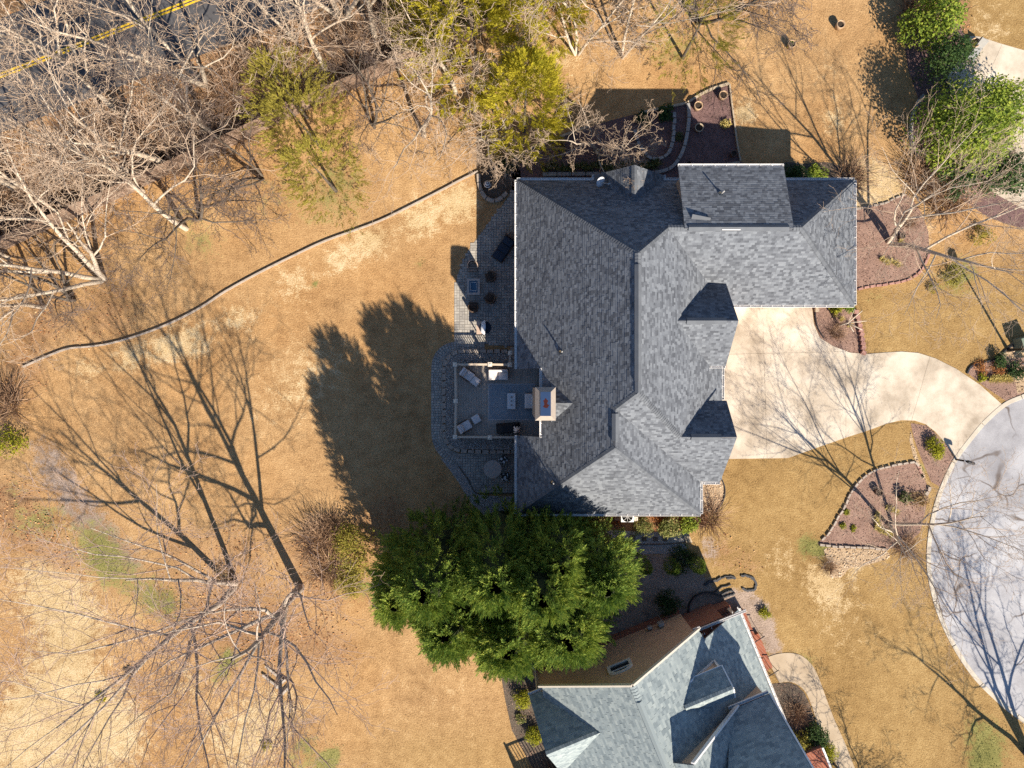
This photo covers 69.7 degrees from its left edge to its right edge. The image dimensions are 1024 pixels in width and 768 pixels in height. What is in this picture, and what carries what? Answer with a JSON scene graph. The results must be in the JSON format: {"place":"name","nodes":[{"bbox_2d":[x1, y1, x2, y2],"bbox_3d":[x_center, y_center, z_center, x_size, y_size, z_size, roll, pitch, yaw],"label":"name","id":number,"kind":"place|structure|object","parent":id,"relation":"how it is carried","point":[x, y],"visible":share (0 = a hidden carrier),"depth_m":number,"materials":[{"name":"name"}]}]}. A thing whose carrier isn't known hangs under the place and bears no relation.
{"place":"outdoors","nodes":[
{"label":"outdoors","id":0,"kind":"place"},
{"bbox_2d":[0,0,340,132],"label":"road","id":1,"kind":"structure","parent":0,"point":[166,8],"depth_m":45.99,"materials":[{"name":"asphalt"}]},
{"bbox_2d":[454,190,514,347],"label":"patio","id":2,"kind":"structure","parent":0,"point":[498,315],"depth_m":45.97,"materials":[{"name":"stone"}]},
{"bbox_2d":[491,233,514,262],"bbox_3d":[-0.506,-8.413,45.585,0.800,0.730,1.625,34,90,0],"label":"outdoor daybed","id":3,"kind":"object","parent":2,"relation":"on","point":[503,248],"visible":0.98,"depth_m":45.52,"materials":[{"name":"fabric"}]},
{"bbox_2d":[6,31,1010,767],"bbox_3d":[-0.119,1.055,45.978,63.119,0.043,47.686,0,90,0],"label":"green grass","id":4,"kind":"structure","parent":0,"point":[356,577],"depth_m":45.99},
{"bbox_2d":[0,0,1023,767],"bbox_3d":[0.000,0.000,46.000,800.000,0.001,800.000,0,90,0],"label":"ground","id":5,"kind":"structure","parent":0,"point":[424,736],"depth_m":46.00,"materials":[{"name":"plant"}]},
{"bbox_2d":[0,424,29,458],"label":"shrub","id":6,"kind":"object","parent":5,"relation":"on","point":[10,442],"visible":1,"depth_m":45.50,"materials":[{"name":"green plant"}]},
{"bbox_2d":[0,367,40,436],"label":"twiggy shrub","id":7,"kind":"object","parent":5,"relation":"on","point":[10,402],"visible":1,"depth_m":45.65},
{"bbox_2d":[0,279,45,383],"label":"bare tree","id":8,"kind":"object","parent":5,"relation":"on","point":[31,305],"visible":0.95,"depth_m":40.63,"materials":[{"name":"grey plant"}]},
{"bbox_2d":[0,128,77,240],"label":"bare tree","id":9,"kind":"object","parent":5,"relation":"on","point":[13,182],"visible":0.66,"depth_m":37.56,"materials":[{"name":"grey plant"}]},
{"bbox_2d":[0,0,96,101],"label":"bare tree","id":10,"kind":"object","parent":5,"relation":"on","point":[69,39],"visible":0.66,"depth_m":39.30,"materials":[{"name":"grey plant"}]},
{"bbox_2d":[0,0,137,172],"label":"bare tree","id":11,"kind":"object","parent":5,"relation":"on","point":[60,53],"visible":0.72,"depth_m":38.06,"materials":[{"name":"grey plant"}]},
{"bbox_2d":[0,202,143,333],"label":"bare tree","id":12,"kind":"object","parent":5,"relation":"on","point":[69,297],"visible":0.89,"depth_m":41.69,"materials":[{"name":"grey plant"}]},
{"bbox_2d":[0,141,153,370],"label":"bare tree","id":13,"kind":"object","parent":5,"relation":"on","point":[95,280],"visible":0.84,"depth_m":39.56,"materials":[{"name":"grey plant"}]},
{"bbox_2d":[0,66,169,212],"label":"bare tree","id":14,"kind":"object","parent":5,"relation":"on","point":[57,114],"visible":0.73,"depth_m":36.83,"materials":[{"name":"grey plant"}]},
{"bbox_2d":[0,0,178,243],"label":"bare tree","id":15,"kind":"object","parent":5,"relation":"on","point":[86,126],"visible":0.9,"depth_m":35.52,"materials":[{"name":"grey plant"}]},
{"bbox_2d":[0,0,267,159],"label":"bare tree","id":16,"kind":"object","parent":5,"relation":"on","point":[165,45],"visible":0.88,"depth_m":37.79,"materials":[{"name":"grey plant"}]},
{"bbox_2d":[0,29,287,230],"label":"bare tree","id":17,"kind":"object","parent":5,"relation":"on","point":[149,200],"visible":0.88,"depth_m":35.54,"materials":[{"name":"grey plant"}]},
{"bbox_2d":[79,0,231,187],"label":"bare tree","id":18,"kind":"object","parent":5,"relation":"on","point":[170,87],"visible":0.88,"depth_m":36.63,"materials":[{"name":"grey plant"}]},
{"bbox_2d":[0,441,313,767],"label":"bare tree","id":19,"kind":"object","parent":5,"relation":"on","point":[216,605],"visible":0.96,"depth_m":34.25,"materials":[{"name":"grey plant"}]},
{"bbox_2d":[76,116,291,312],"bbox_3d":[-19.252,-9.545,41.524,10.397,9.111,8.003,-39,90,0],"label":"bare tree","id":20,"kind":"object","parent":5,"relation":"on","point":[200,207],"visible":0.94,"depth_m":41.10,"materials":[{"name":"grey plant"}]},
{"bbox_2d":[154,71,291,242],"bbox_3d":[-16.383,-13.061,42.084,7.002,7.972,9.098,-3,90,0],"label":"bare tree","id":21,"kind":"object","parent":5,"relation":"on","point":[259,179],"visible":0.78,"depth_m":41.87,"materials":[{"name":"grey plant"}]},
{"bbox_2d":[114,0,366,82],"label":"bare tree","id":22,"kind":"object","parent":5,"relation":"on","point":[290,34],"visible":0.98,"depth_m":36.72,"materials":[{"name":"grey plant"}]},
{"bbox_2d":[0,0,481,237],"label":"undergrowth","id":23,"kind":"object","parent":5,"relation":"on","point":[160,154],"visible":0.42,"depth_m":45.48,"materials":[{"name":"plant"}]},
{"bbox_2d":[91,524,399,767],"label":"bare tree","id":24,"kind":"object","parent":5,"relation":"on","point":[297,591],"visible":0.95,"depth_m":33.66,"materials":[{"name":"grey plant"}]},
{"bbox_2d":[22,170,477,367],"bbox_3d":[-16.118,-6.671,45.945,30.952,0.210,1.230,-23,90,0],"label":"lawn edging","id":25,"kind":"object","parent":5,"relation":"on","point":[289,257],"visible":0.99,"depth_m":45.84,"materials":[{"name":"stone"}]},
{"bbox_2d":[0,0,563,251],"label":"wood fence","id":26,"kind":"object","parent":5,"relation":"on","point":[177,158],"visible":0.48,"depth_m":45.09,"materials":[{"name":"wood"}]},
{"bbox_2d":[236,40,341,148],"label":"cedar tree","id":27,"kind":"object","parent":5,"relation":"on","point":[263,59],"visible":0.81,"depth_m":41.30,"materials":[{"name":"green plant"}]},
{"bbox_2d":[246,65,364,191],"bbox_3d":[-11.337,-14.954,41.552,6.393,8.896,7.129,32,90,0],"label":"cedar tree","id":28,"kind":"object","parent":5,"relation":"on","point":[314,97],"visible":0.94,"depth_m":40.83,"materials":[{"name":"green plant"}]},
{"bbox_2d":[285,505,343,567],"bbox_3d":[-12.334,9.668,45.112,4.099,1.804,3.828,-35,90,0],"label":"twiggy shrub","id":29,"kind":"object","parent":5,"relation":"on","point":[312,544],"visible":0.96,"depth_m":45.57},
{"bbox_2d":[273,130,369,239],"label":"cedar tree","id":30,"kind":"object","parent":5,"relation":"on","point":[283,157],"visible":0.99,"depth_m":41.73,"materials":[{"name":"green plant"}]},
{"bbox_2d":[296,543,356,603],"bbox_3d":[-11.619,11.449,45.107,3.932,1.811,3.944,33,90,0],"label":"twiggy shrub","id":31,"kind":"object","parent":5,"relation":"on","point":[323,577],"visible":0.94,"depth_m":45.56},
{"bbox_2d":[229,0,429,52],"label":"bare tree","id":32,"kind":"object","parent":5,"relation":"on","point":[351,6],"visible":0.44,"depth_m":44.21,"materials":[{"name":"grey plant"}]},
{"bbox_2d":[306,501,353,548],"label":"twiggy shrub","id":33,"kind":"object","parent":5,"relation":"on","point":[329,523],"visible":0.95,"depth_m":45.63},
{"bbox_2d":[256,0,436,75],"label":"bare tree","id":34,"kind":"object","parent":5,"relation":"on","point":[318,56],"visible":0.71,"depth_m":41.09,"materials":[{"name":"grey plant"}]},
{"bbox_2d":[332,568,366,598],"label":"shrub","id":35,"kind":"object","parent":5,"relation":"on","point":[350,590],"visible":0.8,"depth_m":45.51,"materials":[{"name":"green plant"}]},
{"bbox_2d":[268,0,431,71],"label":"bare tree","id":36,"kind":"object","parent":5,"relation":"on","point":[368,3],"visible":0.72,"depth_m":37.80,"materials":[{"name":"grey plant"}]},
{"bbox_2d":[328,520,379,587],"bbox_3d":[-9.750,10.543,45.234,3.357,1.567,4.225,0,90,0],"label":"shrub","id":37,"kind":"object","parent":5,"relation":"on","point":[339,536],"visible":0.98,"depth_m":45.12,"materials":[{"name":"green plant"}]},
{"bbox_2d":[296,0,445,169],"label":"bare tree","id":38,"kind":"object","parent":5,"relation":"on","point":[367,115],"visible":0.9,"depth_m":41.84,"materials":[{"name":"grey plant"}]},
{"bbox_2d":[362,524,428,634],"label":"cypress tree","id":39,"kind":"object","parent":5,"relation":"on","point":[386,612],"visible":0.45,"depth_m":37.74,"materials":[{"name":"green plant"}]},
{"bbox_2d":[358,6,494,226],"bbox_3d":[-4.835,-13.531,39.709,10.021,12.660,6.740,-32,90,0],"label":"bare tree","id":40,"kind":"object","parent":5,"relation":"on","point":[424,126],"visible":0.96,"depth_m":37.21,"materials":[{"name":"grey plant"}]},
{"bbox_2d":[374,494,480,629],"bbox_3d":[-3.772,9.808,39.612,7.100,12.776,7.043,-44,90,0],"label":"cypress tree","id":41,"kind":"object","parent":5,"relation":"on","point":[432,559],"visible":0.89,"depth_m":37.27,"materials":[{"name":"green plant"}]},
{"bbox_2d":[380,0,481,72],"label":"cedar tree","id":42,"kind":"object","parent":5,"relation":"on","point":[398,21],"visible":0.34,"depth_m":42.51,"materials":[{"name":"green plant"}]},
{"bbox_2d":[348,0,541,99],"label":"bare tree","id":43,"kind":"object","parent":5,"relation":"on","point":[441,64],"visible":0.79,"depth_m":37.92,"materials":[{"name":"grey plant"}]},
{"bbox_2d":[406,584,490,672],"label":"cypress tree","id":44,"kind":"object","parent":5,"relation":"on","point":[445,644],"visible":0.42,"depth_m":37.10,"materials":[{"name":"green plant"}]},
{"bbox_2d":[431,342,484,464],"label":"paver walk","id":45,"kind":"structure","parent":5,"relation":"on","point":[443,450],"depth_m":45.96,"materials":[{"name":"stone"}]},
{"bbox_2d":[386,0,555,148],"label":"cedar tree","id":46,"kind":"object","parent":5,"relation":"on","point":[493,14],"visible":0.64,"depth_m":39.48,"materials":[{"name":"green plant"}]},
{"bbox_2d":[441,458,512,513],"bbox_3d":[-2.423,6.734,45.990,5.674,0.120,1.881,30,90,0],"label":"pale stone strip","id":47,"kind":"object","parent":5,"relation":"on","point":[460,477],"visible":0.8,"depth_m":45.99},
{"bbox_2d":[442,349,514,453],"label":"garden wall","id":48,"kind":"structure","parent":5,"relation":"on","point":[477,451],"depth_m":45.61,"materials":[{"name":"stone"}]},
{"bbox_2d":[445,353,514,449],"bbox_3d":[-1.738,1.089,45.702,4.837,0.696,6.035,0,90,0],"label":"gravel bed","id":49,"kind":"object","parent":5,"relation":"on","point":[486,443],"visible":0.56,"depth_m":45.70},
{"bbox_2d":[429,19,541,187],"bbox_3d":[-1.098,-15.831,42.307,6.602,7.517,8.578,15,90,0],"label":"bare tree","id":50,"kind":"object","parent":5,"relation":"on","point":[503,137],"visible":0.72,"depth_m":42.01,"materials":[{"name":"grey plant"}]},
{"bbox_2d":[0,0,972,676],"bbox_3d":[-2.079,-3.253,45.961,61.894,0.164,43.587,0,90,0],"label":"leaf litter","id":51,"kind":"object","parent":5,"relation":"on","point":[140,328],"visible":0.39,"depth_m":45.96,"materials":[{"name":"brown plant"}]},
{"bbox_2d":[458,451,514,493],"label":"dining patio","id":52,"kind":"structure","parent":5,"relation":"on","point":[471,466],"depth_m":45.97,"materials":[{"name":"stone"}]},
{"bbox_2d":[450,482,534,622],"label":"cypress tree","id":53,"kind":"object","parent":5,"relation":"on","point":[489,559],"visible":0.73,"depth_m":36.52,"materials":[{"name":"green plant"}]},
{"bbox_2d":[453,347,538,439],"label":"deck","id":54,"kind":"structure","parent":5,"relation":"on","point":[470,400],"depth_m":45.08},
{"bbox_2d":[488,384,534,419],"bbox_3d":[-0.011,1.099,45.069,2.868,0.016,2.240,0,90,0],"label":"rug","id":55,"kind":"object","parent":54,"relation":"on","point":[497,403],"visible":0.79,"depth_m":45.07,"materials":[{"name":"fabric"}]},
{"bbox_2d":[477,160,520,202],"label":"corner bed","id":56,"kind":"object","parent":5,"relation":"on","point":[499,193],"visible":0.82,"depth_m":45.99,"materials":[{"name":"soil"}]},
{"bbox_2d":[460,577,554,684],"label":"cypress tree","id":57,"kind":"object","parent":5,"relation":"on","point":[502,649],"visible":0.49,"depth_m":36.81,"materials":[{"name":"green plant"}]},
{"bbox_2d":[466,37,575,173],"bbox_3d":[0.802,-15.862,40.647,6.287,10.706,6.459,34,90,0],"label":"cedar tree","id":58,"kind":"object","parent":5,"relation":"on","point":[515,64],"visible":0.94,"depth_m":39.50,"materials":[{"name":"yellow plant"}]},
{"bbox_2d":[501,676,556,767],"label":"neighbour side bed","id":59,"kind":"object","parent":5,"relation":"on","point":[536,756],"visible":0.47,"depth_m":45.99,"materials":[{"name":"soil"}]},
{"bbox_2d":[492,503,593,634],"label":"cypress tree","id":60,"kind":"object","parent":5,"relation":"on","point":[540,590],"visible":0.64,"depth_m":34.47,"materials":[{"name":"green plant"}]},
{"bbox_2d":[491,0,600,61],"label":"cedar tree","id":61,"kind":"object","parent":5,"relation":"on","point":[574,16],"visible":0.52,"depth_m":42.43,"materials":[{"name":"green plant"}]},
{"bbox_2d":[513,505,600,590],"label":"cypress tree","id":62,"kind":"object","parent":5,"relation":"on","point":[563,548],"visible":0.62,"depth_m":37.45,"materials":[{"name":"green plant"}]},
{"bbox_2d":[503,0,619,55],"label":"bare tree","id":63,"kind":"object","parent":5,"relation":"on","point":[530,12],"visible":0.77,"depth_m":36.83,"materials":[{"name":"grey plant"}]},
{"bbox_2d":[525,587,621,674],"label":"cypress tree","id":64,"kind":"object","parent":5,"relation":"on","point":[572,644],"visible":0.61,"depth_m":37.00,"materials":[{"name":"green plant"}]},
{"bbox_2d":[503,0,682,69],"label":"bare tree","id":65,"kind":"object","parent":5,"relation":"on","point":[575,51],"visible":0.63,"depth_m":42.16,"materials":[{"name":"beige plant"}]},
{"bbox_2d":[571,514,645,618],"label":"cypress tree","id":66,"kind":"object","parent":5,"relation":"on","point":[612,590],"visible":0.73,"depth_m":38.34,"materials":[{"name":"green plant"}]},
{"bbox_2d":[503,82,744,186],"bbox_3d":[8.287,-15.435,45.900,17.640,0.300,6.814,0,90,0],"label":"planting bed","id":67,"kind":"object","parent":5,"relation":"on","point":[712,142],"visible":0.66,"depth_m":45.99,"materials":[{"name":"soil"}]},
{"bbox_2d":[518,81,665,188],"bbox_3d":[4.812,-14.069,42.531,8.058,7.061,6.202,24,90,0],"label":"bare tree","id":68,"kind":"object","parent":67,"relation":"on","point":[627,156],"visible":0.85,"depth_m":42.24,"materials":[{"name":"grey plant"}]},
{"bbox_2d":[571,509,707,530],"bbox_3d":[7.211,8.504,46.019,10.149,0.062,1.410,0,90,0],"label":"pine straw bed","id":69,"kind":"object","parent":5,"relation":"on","point":[628,526],"visible":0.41,"depth_m":45.99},
{"bbox_2d":[656,516,682,538],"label":"shrub","id":70,"kind":"object","parent":69,"relation":"on","point":[668,525],"visible":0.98,"depth_m":45.35,"materials":[{"name":"green plant"}]},
{"bbox_2d":[607,530,691,554],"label":"gravel path","id":71,"kind":"structure","parent":5,"relation":"on","point":[656,543],"depth_m":45.99,"materials":[{"name":"gravel"}]},
{"bbox_2d":[653,588,683,617],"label":"shrub","id":72,"kind":"object","parent":5,"relation":"on","point":[666,602],"visible":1,"depth_m":45.36,"materials":[{"name":"green plant"}]},
{"bbox_2d":[528,600,831,767],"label":"neighbour house","id":73,"kind":"structure","parent":5,"relation":"on","point":[694,688],"depth_m":39.97,"materials":[{"name":"grey"}]},
{"bbox_2d":[573,0,786,87],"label":"bare tree","id":74,"kind":"object","parent":5,"relation":"on","point":[653,23],"visible":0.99,"depth_m":37.67,"materials":[{"name":"beige plant"}]},
{"bbox_2d":[668,543,698,577],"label":"juniper","id":75,"kind":"object","parent":5,"relation":"on","point":[685,557],"visible":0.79,"depth_m":45.80,"materials":[{"name":"green plant"}]},
{"bbox_2d":[515,164,856,515],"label":"house","id":76,"kind":"structure","parent":5,"relation":"on","point":[629,297],"depth_m":39.48,"materials":[{"name":"grey"}]},
{"bbox_2d":[636,0,748,104],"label":"bare tree","id":77,"kind":"object","parent":5,"relation":"on","point":[719,45],"visible":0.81,"depth_m":42.24,"materials":[{"name":"beige plant"}]},
{"bbox_2d":[588,0,820,118],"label":"bare tree","id":78,"kind":"object","parent":5,"relation":"on","point":[750,3],"visible":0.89,"depth_m":41.23,"materials":[{"name":"brown plant"}]},
{"bbox_2d":[703,480,725,511],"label":"corner rock bed","id":79,"kind":"object","parent":5,"relation":"on","point":[709,490],"visible":0.58,"depth_m":45.99,"materials":[{"name":"beige stone"}]},
{"bbox_2d":[690,492,740,550],"bbox_3d":[12.418,8.329,45.193,3.726,1.640,3.480,-43,90,0],"label":"twiggy shrub","id":80,"kind":"object","parent":5,"relation":"on","point":[709,513],"visible":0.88,"depth_m":45.58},
{"bbox_2d":[772,682,834,764],"bbox_3d":[17.450,21.540,45.987,3.381,0.126,6.315,-22,90,0],"label":"neighbour bed","id":81,"kind":"object","parent":5,"relation":"on","point":[781,690],"visible":0.38,"depth_m":45.99,"materials":[{"name":"soil"}]},
{"bbox_2d":[782,691,817,732],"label":"twiggy shrub","id":82,"kind":"object","parent":81,"relation":"on","point":[798,716],"visible":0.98,"depth_m":45.69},
{"bbox_2d":[802,721,829,747],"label":"shrub","id":83,"kind":"object","parent":81,"relation":"on","point":[818,738],"visible":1,"depth_m":45.28,"materials":[{"name":"green plant"}]},
{"bbox_2d":[769,653,854,767],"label":"neighbour walk","id":84,"kind":"structure","parent":5,"relation":"on","point":[799,670],"depth_m":45.97,"materials":[{"name":"concrete"}]},
{"bbox_2d":[782,162,850,177],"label":"hedge bed","id":85,"kind":"object","parent":5,"relation":"on","point":[829,165],"visible":0.25,"depth_m":45.99,"materials":[{"name":"soil"}]},
{"bbox_2d":[813,307,866,354],"bbox_3d":[20.477,-3.480,45.904,3.351,0.293,3.412,0,90,0],"label":"driveway bed","id":86,"kind":"object","parent":5,"relation":"on","point":[824,318],"visible":0.81,"depth_m":45.99,"materials":[{"name":"brown soil"}]},
{"bbox_2d":[824,139,882,202],"bbox_3d":[21.166,-12.882,45.073,4.108,1.882,4.235,-16,90,0],"label":"twiggy shrub","id":87,"kind":"object","parent":5,"relation":"on","point":[860,172],"visible":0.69,"depth_m":45.56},
{"bbox_2d":[824,547,889,577],"bbox_3d":[21.581,11.190,45.974,4.121,0.151,1.982,0,90,0],"label":"yellow stone strip","id":88,"kind":"object","parent":5,"relation":"on","point":[851,556],"visible":0.84,"depth_m":45.99,"materials":[{"name":"gravel"}]},
{"bbox_2d":[818,461,931,550],"bbox_3d":[23.266,8.142,45.948,5.087,0.203,7.674,32,90,0],"label":"front tree bed","id":89,"kind":"object","parent":5,"relation":"on","point":[832,537],"visible":0.85,"depth_m":45.99,"materials":[{"name":"soil"}]},
{"bbox_2d":[813,436,1023,684],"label":"bare tree","id":90,"kind":"object","parent":89,"relation":"on","point":[893,531],"visible":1,"depth_m":38.99,"materials":[{"name":"beige plant"}]},
{"bbox_2d":[857,194,930,290],"bbox_3d":[23.108,-8.872,45.965,6.145,0.171,6.072,0,90,0],"label":"red mulch bed","id":91,"kind":"object","parent":5,"relation":"on","point":[876,220],"visible":0.63,"depth_m":45.99,"materials":[{"name":"soil"}]},
{"bbox_2d":[817,60,1023,364],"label":"bare tree","id":92,"kind":"object","parent":91,"relation":"on","point":[917,248],"visible":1,"depth_m":37.53,"materials":[{"name":"beige plant"}]},
{"bbox_2d":[890,139,966,209],"bbox_3d":[25.686,-13.013,44.945,4.648,2.141,4.661,-16,90,0],"label":"twiggy shrub","id":93,"kind":"object","parent":5,"relation":"on","point":[928,187],"visible":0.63,"depth_m":45.50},
{"bbox_2d":[911,423,953,485],"bbox_3d":[26.465,4.197,45.986,1.920,0.128,4.334,-21,90,0],"label":"kerb island bed","id":94,"kind":"object","parent":5,"relation":"on","point":[921,433],"visible":0.91,"depth_m":45.99,"materials":[{"name":"gravel"}]},
{"bbox_2d":[909,158,996,245],"bbox_3d":[27.313,-11.234,44.894,5.220,2.250,5.477,-16,90,0],"label":"twiggy shrub","id":95,"kind":"object","parent":5,"relation":"on","point":[948,207],"visible":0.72,"depth_m":45.41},
{"bbox_2d":[902,9,1023,228],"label":"dark mulch bed","id":96,"kind":"object","parent":5,"relation":"on","point":[914,56],"visible":0.27,"depth_m":45.99,"materials":[{"name":"soil"}]},
{"bbox_2d":[895,0,975,53],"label":"shrub","id":97,"kind":"object","parent":96,"relation":"on","point":[947,20],"visible":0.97,"depth_m":43.55,"materials":[{"name":"green plant"}]},
{"bbox_2d":[913,28,982,93],"bbox_3d":[26.243,-19.475,44.021,3.488,3.972,3.381,0,90,0],"label":"shrub","id":98,"kind":"object","parent":96,"relation":"on","point":[950,54],"visible":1,"depth_m":43.53,"materials":[{"name":"green plant"}]},
{"bbox_2d":[933,151,983,202],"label":"shrub","id":99,"kind":"object","parent":96,"relation":"on","point":[968,175],"visible":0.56,"depth_m":44.71,"materials":[{"name":"green plant"}]},
{"bbox_2d":[900,75,1023,177],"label":"magnolia tree","id":100,"kind":"object","parent":96,"relation":"on","point":[972,140],"visible":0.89,"depth_m":42.46,"materials":[{"name":"green plant"}]},
{"bbox_2d":[926,394,1023,722],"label":"kerb","id":101,"kind":"structure","parent":5,"relation":"on","point":[986,420],"depth_m":45.95,"materials":[{"name":"concrete"}]},
{"bbox_2d":[966,345,1023,400],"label":"flower bed","id":102,"kind":"object","parent":5,"relation":"on","point":[1004,391],"visible":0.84,"depth_m":45.99,"materials":[{"name":"soil"}]},
{"bbox_2d":[722,307,1000,458],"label":"driveway","id":103,"kind":"structure","parent":0,"point":[821,392],"depth_m":45.97,"materials":[{"name":"concrete"}]},
{"bbox_2d":[931,397,1023,717],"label":"cul de sac road","id":104,"kind":"structure","parent":0,"point":[999,670],"depth_m":45.99,"materials":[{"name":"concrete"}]},
{"bbox_2d":[947,36,1023,208],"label":"corner driveway","id":105,"kind":"structure","parent":0,"point":[1003,59],"depth_m":45.97,"materials":[{"name":"concrete"}]},
{"bbox_2d":[950,70,1023,146],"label":"broadleaf tree","id":106,"kind":"object","parent":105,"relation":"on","point":[1018,103],"visible":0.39,"depth_m":43.06,"materials":[{"name":"green plant"}]},
{"bbox_2d":[969,147,1023,196],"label":"shrub","id":107,"kind":"object","parent":105,"relation":"on","point":[1012,180],"visible":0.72,"depth_m":44.28,"materials":[{"name":"green plant"}]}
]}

